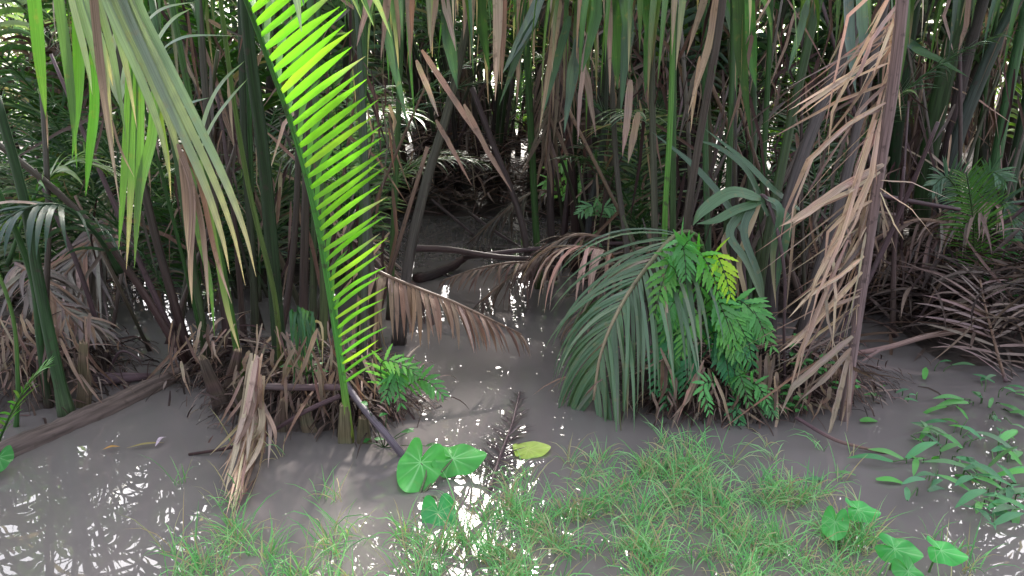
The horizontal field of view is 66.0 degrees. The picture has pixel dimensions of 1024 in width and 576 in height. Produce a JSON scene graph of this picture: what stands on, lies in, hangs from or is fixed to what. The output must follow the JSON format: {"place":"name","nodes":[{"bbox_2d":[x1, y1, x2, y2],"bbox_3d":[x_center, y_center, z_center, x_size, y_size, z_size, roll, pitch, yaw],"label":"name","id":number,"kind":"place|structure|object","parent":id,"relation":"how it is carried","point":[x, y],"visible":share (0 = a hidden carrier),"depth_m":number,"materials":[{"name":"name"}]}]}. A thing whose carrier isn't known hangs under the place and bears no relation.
{"place":"outdoors","nodes":[
{"label":"outdoors","id":0,"kind":"place"},
{"bbox_2d":[0,2,1008,64],"label":"sky","id":1,"kind":"structure","parent":0,"point":[14,2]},
{"bbox_2d":[0,214,1023,575],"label":"water","id":2,"kind":"structure","parent":0,"point":[66,500],"depth_m":3.89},
{"bbox_2d":[0,445,13,471],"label":"taro plant","id":3,"kind":"object","parent":2,"relation":"on","point":[6,455],"visible":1,"depth_m":3.79,"materials":[{"name":"green plant"}]},
{"bbox_2d":[0,356,197,457],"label":"log","id":4,"kind":"object","parent":2,"relation":"on","point":[23,442],"visible":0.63,"depth_m":4.32,"materials":[{"name":"brown wood"}]},
{"bbox_2d":[92,372,153,384],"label":"fallen stalk","id":5,"kind":"object","parent":2,"relation":"on","point":[129,377],"visible":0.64,"depth_m":4.81,"materials":[{"name":"brown wood"}]},
{"bbox_2d":[128,442,162,447],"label":"floating leaf","id":6,"kind":"object","parent":2,"relation":"on","point":[145,443],"visible":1,"depth_m":4.04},
{"bbox_2d":[27,0,390,350],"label":"nipa palm","id":7,"kind":"object","parent":2,"relation":"on","point":[143,53],"visible":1,"depth_m":2.61,"materials":[{"name":"green plant"}]},
{"bbox_2d":[188,394,340,455],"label":"branch","id":8,"kind":"object","parent":2,"relation":"on","point":[313,407],"visible":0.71,"depth_m":4.08,"materials":[{"name":"brown wood"}]},
{"bbox_2d":[167,0,509,229],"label":"nipa palm","id":9,"kind":"object","parent":2,"relation":"on","point":[345,61],"visible":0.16,"depth_m":8.48,"materials":[{"name":"green plant"}]},
{"bbox_2d":[346,378,404,456],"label":"fallen stalk","id":10,"kind":"object","parent":2,"relation":"on","point":[399,451],"visible":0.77,"depth_m":3.96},
{"bbox_2d":[317,231,434,324],"bbox_3d":[-1.024,-0.050,6.078,0.957,0.711,0.798,0,16,0],"label":"dead frond","id":11,"kind":"object","parent":2,"relation":"on","point":[377,260],"visible":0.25,"depth_m":5.97,"materials":[{"name":"brown plant"}]},
{"bbox_2d":[361,401,435,447],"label":"weed","id":12,"kind":"object","parent":2,"relation":"on","point":[405,431],"visible":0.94,"depth_m":4.01,"materials":[{"name":"green plant"}]},
{"bbox_2d":[412,255,466,282],"bbox_3d":[-0.638,-0.174,7.297,0.131,0.171,0.678,13,21,39],"label":"driftwood","id":13,"kind":"object","parent":2,"relation":"on","point":[440,271],"visible":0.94,"depth_m":7.20,"materials":[{"name":"brown wood"}]},
{"bbox_2d":[397,437,486,525],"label":"taro plant","id":14,"kind":"object","parent":2,"relation":"on","point":[417,472],"visible":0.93,"depth_m":3.72,"materials":[{"name":"green plant"}]},
{"bbox_2d":[431,199,474,235],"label":"dead stalk","id":15,"kind":"object","parent":2,"relation":"on","point":[450,215],"visible":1,"depth_m":9.19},
{"bbox_2d":[416,245,563,261],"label":"fallen stalk","id":16,"kind":"object","parent":2,"relation":"on","point":[433,248],"visible":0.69,"depth_m":6.67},
{"bbox_2d":[467,210,520,246],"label":"dead stalk","id":17,"kind":"object","parent":2,"relation":"on","point":[484,223],"visible":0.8,"depth_m":8.76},
{"bbox_2d":[478,389,533,490],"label":"sunken frond","id":18,"kind":"object","parent":2,"relation":"on","point":[505,442],"visible":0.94,"depth_m":4.04,"materials":[{"name":"brown plant"}]},
{"bbox_2d":[465,189,556,251],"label":"dead frond","id":19,"kind":"object","parent":2,"relation":"on","point":[510,206],"visible":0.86,"depth_m":8.11,"materials":[{"name":"brown plant"}]},
{"bbox_2d":[512,441,550,458],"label":"floating leaf","id":20,"kind":"object","parent":2,"relation":"on","point":[530,449],"visible":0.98,"depth_m":3.99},
{"bbox_2d":[120,408,1022,575],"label":"grass","id":21,"kind":"structure","parent":2,"relation":"on","point":[770,536],"depth_m":3.22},
{"bbox_2d":[558,247,661,349],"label":"dead frond","id":22,"kind":"object","parent":2,"relation":"on","point":[568,325],"visible":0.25,"depth_m":5.50,"materials":[{"name":"brown plant"}]},
{"bbox_2d":[821,505,848,549],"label":"taro plant","id":23,"kind":"object","parent":2,"relation":"on","point":[829,514],"visible":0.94,"depth_m":3.17,"materials":[{"name":"green plant"}]},
{"bbox_2d":[779,210,895,294],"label":"dead frond","id":24,"kind":"object","parent":2,"relation":"on","point":[887,215],"visible":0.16,"depth_m":6.25,"materials":[{"name":"brown plant"}]},
{"bbox_2d":[795,416,885,453],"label":"branch","id":25,"kind":"object","parent":2,"relation":"on","point":[810,426],"visible":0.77,"depth_m":4.05,"materials":[{"name":"brown wood"}]},
{"bbox_2d":[808,385,902,483],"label":"water plant","id":26,"kind":"object","parent":2,"relation":"on","point":[883,478],"visible":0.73,"depth_m":3.72,"materials":[{"name":"green plant"}]},
{"bbox_2d":[845,497,880,548],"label":"taro plant","id":27,"kind":"object","parent":2,"relation":"on","point":[869,512],"visible":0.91,"depth_m":3.25,"materials":[{"name":"green plant"}]},
{"bbox_2d":[875,533,923,569],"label":"taro plant","id":28,"kind":"object","parent":2,"relation":"on","point":[901,547],"visible":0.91,"depth_m":3.00,"materials":[{"name":"green plant"}]},
{"bbox_2d":[891,554,923,575],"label":"taro plant","id":29,"kind":"object","parent":2,"relation":"on","point":[900,568],"visible":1,"depth_m":2.88,"materials":[{"name":"green plant"}]},
{"bbox_2d":[858,327,972,354],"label":"fallen stalk","id":30,"kind":"object","parent":2,"relation":"on","point":[906,341],"visible":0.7,"depth_m":5.26,"materials":[{"name":"brown wood"}]},
{"bbox_2d":[848,406,1003,500],"bbox_3d":[2.089,0.860,3.843,1.115,0.173,0.606,-12,20,-35],"label":"water plant","id":31,"kind":"object","parent":2,"relation":"on","point":[917,449],"visible":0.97,"depth_m":3.88,"materials":[{"name":"green plant"}]},
{"bbox_2d":[896,360,973,401],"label":"water plant","id":32,"kind":"object","parent":2,"relation":"on","point":[924,372],"visible":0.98,"depth_m":4.90,"materials":[{"name":"green plant"}]},
{"bbox_2d":[927,536,968,572],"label":"taro plant","id":33,"kind":"object","parent":2,"relation":"on","point":[948,554],"visible":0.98,"depth_m":2.98,"materials":[{"name":"green plant"}]},
{"bbox_2d":[921,427,1023,529],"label":"water plant","id":34,"kind":"object","parent":2,"relation":"on","point":[1002,508],"visible":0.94,"depth_m":3.56,"materials":[{"name":"green plant"}]},
{"bbox_2d":[923,374,1023,427],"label":"water plant","id":35,"kind":"object","parent":2,"relation":"on","point":[957,400],"visible":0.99,"depth_m":4.48,"materials":[{"name":"green plant"}]},
{"bbox_2d":[0,65,1023,431],"bbox_3d":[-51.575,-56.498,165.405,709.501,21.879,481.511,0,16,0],"label":"ground","id":36,"kind":"structure","parent":0,"point":[950,357],"depth_m":6.16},
{"bbox_2d":[0,2,57,119],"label":"shrub","id":37,"kind":"object","parent":36,"relation":"on","point":[6,19],"visible":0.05,"depth_m":19.02,"materials":[{"name":"green plant"}]},
{"bbox_2d":[0,2,71,118],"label":"nipa palm","id":38,"kind":"object","parent":36,"relation":"on","point":[10,16],"visible":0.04,"depth_m":11.49,"materials":[{"name":"green plant"}]},
{"bbox_2d":[10,198,132,328],"bbox_3d":[-3.268,-0.133,5.889,0.912,0.950,0.933,0,16,0],"label":"dead frond","id":39,"kind":"object","parent":36,"relation":"on","point":[96,281],"visible":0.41,"depth_m":5.84,"materials":[{"name":"brown plant"}]},
{"bbox_2d":[0,91,149,441],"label":"nipa palm","id":40,"kind":"object","parent":36,"relation":"on","point":[55,385],"visible":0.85,"depth_m":4.33,"materials":[{"name":"green plant"}]},
{"bbox_2d":[0,262,124,355],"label":"dead frond","id":41,"kind":"object","parent":40,"relation":"hanging from","point":[14,274],"visible":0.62,"depth_m":4.90,"materials":[{"name":"brown plant"}]},
{"bbox_2d":[108,350,143,371],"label":"dead stalk","id":42,"kind":"object","parent":40,"relation":"attached to","point":[116,356],"visible":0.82,"depth_m":4.91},
{"bbox_2d":[0,90,167,306],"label":"young palm","id":43,"kind":"object","parent":36,"relation":"on","point":[19,258],"visible":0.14,"depth_m":6.15,"materials":[{"name":"green plant"}]},
{"bbox_2d":[0,0,171,225],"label":"nipa palm","id":44,"kind":"object","parent":36,"relation":"on","point":[30,73],"visible":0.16,"depth_m":7.62,"materials":[{"name":"green plant"}]},
{"bbox_2d":[0,38,231,291],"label":"young palm","id":45,"kind":"object","parent":36,"relation":"on","point":[73,235],"visible":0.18,"depth_m":6.27,"materials":[{"name":"green plant"}]},
{"bbox_2d":[0,0,263,217],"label":"nipa palm","id":46,"kind":"object","parent":36,"relation":"on","point":[52,36],"visible":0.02,"depth_m":8.02,"materials":[{"name":"green plant"}]},
{"bbox_2d":[0,77,335,311],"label":"young palm","id":47,"kind":"object","parent":36,"relation":"on","point":[160,200],"visible":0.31,"depth_m":5.80,"materials":[{"name":"green plant"}]},
{"bbox_2d":[28,99,434,301],"bbox_3d":[-2.292,-0.640,6.366,2.529,1.636,3.258,-11,20,-35],"label":"young palm","id":48,"kind":"object","parent":36,"relation":"on","point":[260,265],"visible":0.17,"depth_m":6.47,"materials":[{"name":"green plant"}]},
{"bbox_2d":[0,0,491,443],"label":"nipa palm","id":49,"kind":"object","parent":36,"relation":"on","point":[316,194],"visible":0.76,"depth_m":4.53,"materials":[{"name":"green plant"}]},
{"bbox_2d":[210,353,276,518],"bbox_3d":[-1.320,0.673,3.687,0.335,0.534,0.823,0,16,0],"label":"dead leaf bundle","id":50,"kind":"object","parent":49,"relation":"hanging from","point":[249,445],"visible":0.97,"depth_m":3.87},
{"bbox_2d":[265,383,340,390],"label":"fallen stalk","id":51,"kind":"object","parent":49,"relation":"attached to","point":[297,387],"visible":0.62,"depth_m":4.18,"materials":[{"name":"brown wood"}]},
{"bbox_2d":[289,305,323,391],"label":"plant","id":52,"kind":"object","parent":51,"relation":"on","point":[302,321],"visible":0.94,"depth_m":4.15,"materials":[{"name":"green plant"}]},
{"bbox_2d":[280,353,327,375],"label":"weed","id":53,"kind":"object","parent":49,"relation":"on","point":[307,372],"visible":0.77,"depth_m":4.13,"materials":[{"name":"green plant"}]},
{"bbox_2d":[365,343,449,411],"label":"fern","id":54,"kind":"object","parent":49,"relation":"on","point":[390,383],"visible":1,"depth_m":3.99,"materials":[{"name":"green plant"}]},
{"bbox_2d":[355,268,530,356],"bbox_3d":[-0.474,0.180,4.794,1.149,0.537,0.402,5,17,16],"label":"dead frond","id":55,"kind":"object","parent":49,"relation":"attached to","point":[410,304],"visible":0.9,"depth_m":4.82,"materials":[{"name":"brown plant"}]},
{"bbox_2d":[85,0,409,245],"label":"nipa palm","id":56,"kind":"object","parent":36,"relation":"on","point":[269,87],"visible":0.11,"depth_m":6.84,"materials":[{"name":"green plant"}]},
{"bbox_2d":[215,1,369,184],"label":"nipa palm","id":57,"kind":"object","parent":36,"relation":"on","point":[329,18],"depth_m":10.12,"materials":[{"name":"green plant"}]},
{"bbox_2d":[261,201,346,260],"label":"dead frond","id":58,"kind":"object","parent":36,"relation":"on","point":[284,237],"visible":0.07,"depth_m":7.46,"materials":[{"name":"brown plant"}]},
{"bbox_2d":[196,17,493,289],"bbox_3d":[-1.415,-1.159,7.062,2.337,2.249,2.760,-14,21,-41],"label":"young palm","id":59,"kind":"object","parent":36,"relation":"on","point":[376,180],"visible":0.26,"depth_m":6.55,"materials":[{"name":"green plant"}]},
{"bbox_2d":[292,0,425,205],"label":"nipa palm","id":60,"kind":"object","parent":36,"relation":"on","point":[402,189],"visible":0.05,"depth_m":10.35,"materials":[{"name":"green plant"}]},
{"bbox_2d":[369,2,437,155],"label":"nipa palm","id":61,"kind":"object","parent":36,"relation":"on","point":[406,79],"visible":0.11,"depth_m":11.71,"materials":[{"name":"green plant"}]},
{"bbox_2d":[369,7,459,143],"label":"nipa palm","id":62,"kind":"object","parent":36,"relation":"on","point":[442,104],"visible":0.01,"depth_m":13.34,"materials":[{"name":"green plant"}]},
{"bbox_2d":[402,2,492,147],"bbox_3d":[-0.906,-4.524,12.305,5.205,4.773,7.535,13,20,38],"label":"nipa palm","id":63,"kind":"object","parent":36,"relation":"on","point":[465,74],"visible":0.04,"depth_m":12.64,"materials":[{"name":"green plant"}]},
{"bbox_2d":[402,8,493,107],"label":"shrub","id":64,"kind":"object","parent":36,"relation":"on","point":[438,69],"visible":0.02,"depth_m":19.22,"materials":[{"name":"green plant"}]},
{"bbox_2d":[335,0,586,202],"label":"nipa palm","id":65,"kind":"object","parent":36,"relation":"on","point":[498,117],"visible":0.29,"depth_m":10.43,"materials":[{"name":"green plant"}]},
{"bbox_2d":[420,1,544,138],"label":"nipa palm","id":66,"kind":"object","parent":36,"relation":"on","point":[525,112],"visible":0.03,"depth_m":14.18,"materials":[{"name":"green plant"}]},
{"bbox_2d":[405,0,573,155],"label":"nipa palm","id":67,"kind":"object","parent":36,"relation":"on","point":[490,89],"visible":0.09,"depth_m":12.06,"materials":[{"name":"green plant"}]},
{"bbox_2d":[460,4,548,146],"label":"nipa palm","id":68,"kind":"object","parent":36,"relation":"on","point":[514,134],"visible":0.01,"depth_m":12.90,"materials":[{"name":"green plant"}]},
{"bbox_2d":[0,94,1023,458],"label":"leaf litter","id":69,"kind":"object","parent":36,"relation":"on","point":[978,270],"visible":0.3,"depth_m":5.28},
{"bbox_2d":[473,233,607,313],"bbox_3d":[0.203,-0.077,6.169,1.083,0.710,0.653,0,16,0],"label":"dead frond","id":70,"kind":"object","parent":69,"relation":"on","point":[567,238],"visible":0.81,"depth_m":6.08,"materials":[{"name":"brown plant"}]},
{"bbox_2d":[437,261,559,294],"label":"dead frond","id":71,"kind":"object","parent":70,"relation":"on","point":[499,268],"visible":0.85,"depth_m":6.07,"materials":[{"name":"brown plant"}]},
{"bbox_2d":[463,240,648,259],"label":"fallen stalk","id":72,"kind":"object","parent":69,"relation":"on","point":[521,250],"visible":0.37,"depth_m":6.66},
{"bbox_2d":[537,159,581,205],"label":"fern","id":73,"kind":"object","parent":69,"relation":"on","point":[544,183],"visible":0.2,"depth_m":8.48,"materials":[{"name":"green plant"}]},
{"bbox_2d":[573,196,617,260],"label":"fern","id":74,"kind":"object","parent":69,"relation":"on","point":[608,211],"visible":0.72,"depth_m":6.22,"materials":[{"name":"green plant"}]},
{"bbox_2d":[611,86,691,238],"bbox_3d":[1.114,-0.902,6.476,0.691,1.519,0.288,0,16,0],"label":"palm seedling","id":75,"kind":"object","parent":69,"relation":"on","point":[664,111],"visible":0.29,"depth_m":6.43,"materials":[{"name":"green plant"}]},
{"bbox_2d":[645,217,778,410],"bbox_3d":[1.080,0.144,4.318,0.735,1.081,0.284,0,16,0],"label":"fern","id":76,"kind":"object","parent":69,"relation":"on","point":[734,313],"visible":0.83,"depth_m":4.26,"materials":[{"name":"green plant"}]},
{"bbox_2d":[771,384,807,412],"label":"weed","id":77,"kind":"object","parent":69,"relation":"on","point":[789,404],"visible":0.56,"depth_m":4.34,"materials":[{"name":"green plant"}]},
{"bbox_2d":[789,333,834,373],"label":"weed","id":78,"kind":"object","parent":69,"relation":"on","point":[820,370],"visible":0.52,"depth_m":4.47,"materials":[{"name":"green plant"}]},
{"bbox_2d":[829,379,860,390],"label":"weed","id":79,"kind":"object","parent":69,"relation":"on","point":[837,382],"visible":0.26,"depth_m":4.51,"materials":[{"name":"green plant"}]},
{"bbox_2d":[870,199,1011,295],"bbox_3d":[3.287,-0.303,6.074,0.977,0.712,0.830,-12,20,-36],"label":"dead frond","id":80,"kind":"object","parent":69,"relation":"on","point":[983,220],"visible":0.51,"depth_m":5.96,"materials":[{"name":"brown plant"}]},
{"bbox_2d":[950,196,1023,249],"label":"dead stalk","id":81,"kind":"object","parent":69,"relation":"on","point":[1019,203],"visible":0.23,"depth_m":6.27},
{"bbox_2d":[980,238,1023,265],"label":"weed","id":82,"kind":"object","parent":69,"relation":"on","point":[1017,254],"visible":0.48,"depth_m":6.07,"materials":[{"name":"green plant"}]},
{"bbox_2d":[987,206,1023,240],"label":"dead stalk","id":83,"kind":"object","parent":69,"relation":"on","point":[1017,213],"visible":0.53,"depth_m":5.94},
{"bbox_2d":[483,33,546,114],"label":"shrub","id":84,"kind":"object","parent":36,"relation":"on","point":[523,71],"visible":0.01,"depth_m":20.06,"materials":[{"name":"green plant"}]},
{"bbox_2d":[335,0,744,288],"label":"nipa palm","id":85,"kind":"object","parent":36,"relation":"on","point":[553,81],"visible":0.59,"depth_m":6.31,"materials":[{"name":"green plant"}]},
{"bbox_2d":[490,1,597,172],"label":"nipa palm","id":86,"kind":"object","parent":36,"relation":"on","point":[538,49],"visible":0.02,"depth_m":10.54,"materials":[{"name":"green plant"}]},
{"bbox_2d":[555,3,668,207],"bbox_3d":[2.249,-3.311,9.439,4.690,4.784,5.930,-13,20,-38],"label":"nipa palm","id":87,"kind":"object","parent":36,"relation":"on","point":[600,56],"depth_m":9.84,"materials":[{"name":"green plant"}]},
{"bbox_2d":[530,52,699,280],"bbox_3d":[0.827,-0.942,6.603,1.474,2.030,2.869,0,16,0],"label":"young palm","id":88,"kind":"object","parent":36,"relation":"on","point":[630,183],"visible":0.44,"depth_m":6.38,"materials":[{"name":"green plant"}]},
{"bbox_2d":[590,0,728,216],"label":"nipa palm","id":89,"kind":"object","parent":36,"relation":"on","point":[685,26],"visible":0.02,"depth_m":8.50,"materials":[{"name":"green plant"}]},
{"bbox_2d":[532,0,826,229],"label":"nipa palm","id":90,"kind":"object","parent":36,"relation":"on","point":[691,10],"visible":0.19,"depth_m":7.79,"materials":[{"name":"green plant"}]},
{"bbox_2d":[638,5,793,183],"bbox_3d":[3.135,-3.737,9.199,5.148,5.704,4.629,-14,21,-41],"label":"nipa palm","id":91,"kind":"object","parent":36,"relation":"on","point":[719,57],"visible":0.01,"depth_m":9.53,"materials":[{"name":"green plant"}]},
{"bbox_2d":[515,0,939,431],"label":"nipa palm","id":92,"kind":"object","parent":36,"relation":"on","point":[735,216],"visible":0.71,"depth_m":4.64,"materials":[{"name":"green plant"}]},
{"bbox_2d":[520,245,621,311],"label":"dead frond","id":93,"kind":"object","parent":92,"relation":"attached to","point":[597,251],"visible":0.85,"depth_m":5.05,"materials":[{"name":"brown plant"}]},
{"bbox_2d":[723,0,948,432],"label":"broken frond","id":94,"kind":"object","parent":92,"relation":"attached to","point":[892,50],"visible":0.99,"depth_m":3.92,"materials":[{"name":"brown plant"}]},
{"bbox_2d":[867,193,960,210],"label":"dead stalk","id":95,"kind":"object","parent":92,"relation":"attached to","point":[917,202],"visible":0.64,"depth_m":5.64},
{"bbox_2d":[692,371,779,425],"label":"fern","id":96,"kind":"object","parent":36,"relation":"on","point":[768,407],"visible":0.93,"depth_m":4.24,"materials":[{"name":"green plant"}]},
{"bbox_2d":[668,0,879,203],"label":"nipa palm","id":97,"kind":"object","parent":36,"relation":"on","point":[827,57],"visible":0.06,"depth_m":8.61,"materials":[{"name":"green plant"}]},
{"bbox_2d":[667,26,1020,271],"bbox_3d":[2.601,-1.188,6.902,2.438,2.000,2.524,0,16,0],"label":"young palm","id":98,"kind":"object","parent":36,"relation":"on","point":[793,148],"visible":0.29,"depth_m":6.88,"materials":[{"name":"green plant"}]},
{"bbox_2d":[695,0,1023,210],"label":"nipa palm","id":99,"kind":"object","parent":36,"relation":"on","point":[942,33],"visible":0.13,"depth_m":8.23,"materials":[{"name":"green plant"}]},
{"bbox_2d":[777,2,956,130],"bbox_3d":[5.504,-4.857,12.157,5.127,5.438,6.063,-1,16,-5],"label":"nipa palm","id":100,"kind":"object","parent":36,"relation":"on","point":[926,47],"visible":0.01,"depth_m":11.89,"materials":[{"name":"green plant"}]},
{"bbox_2d":[819,217,953,296],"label":"dead frond","id":101,"kind":"object","parent":36,"relation":"on","point":[907,223],"visible":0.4,"depth_m":5.98,"materials":[{"name":"brown plant"}]},
{"bbox_2d":[774,0,1023,271],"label":"nipa palm","id":102,"kind":"object","parent":36,"relation":"on","point":[970,86],"visible":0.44,"depth_m":6.69,"materials":[{"name":"green plant"}]},
{"bbox_2d":[917,1,1020,152],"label":"nipa palm","id":103,"kind":"object","parent":36,"relation":"on","point":[971,124],"visible":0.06,"depth_m":13.06,"materials":[{"name":"green plant"}]},
{"bbox_2d":[918,262,1023,381],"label":"dead frond","id":104,"kind":"object","parent":36,"relation":"on","point":[1001,368],"visible":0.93,"depth_m":5.16,"materials":[{"name":"brown plant"}]},
{"bbox_2d":[923,151,1023,283],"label":"palm seedling","id":105,"kind":"object","parent":36,"relation":"on","point":[998,179],"visible":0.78,"depth_m":5.89,"materials":[{"name":"green plant"}]},
{"bbox_2d":[942,0,1023,211],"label":"nipa palm","id":106,"kind":"object","parent":36,"relation":"on","point":[983,150],"visible":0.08,"depth_m":8.76,"materials":[{"name":"green plant"}]},
{"bbox_2d":[984,276,1023,298],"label":"weed","id":107,"kind":"object","parent":36,"relation":"on","point":[1016,295],"visible":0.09,"depth_m":5.81,"materials":[{"name":"green plant"}]},
{"bbox_2d":[785,4,941,59],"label":"nipa palm","id":108,"kind":"object","parent":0,"point":[917,55],"visible":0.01,"depth_m":14.71,"materials":[{"name":"green plant"}]},
{"bbox_2d":[944,2,1021,123],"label":"nipa palm","id":109,"kind":"object","parent":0,"point":[998,104],"visible":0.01,"depth_m":15.82,"materials":[{"name":"green plant"}]}
]}

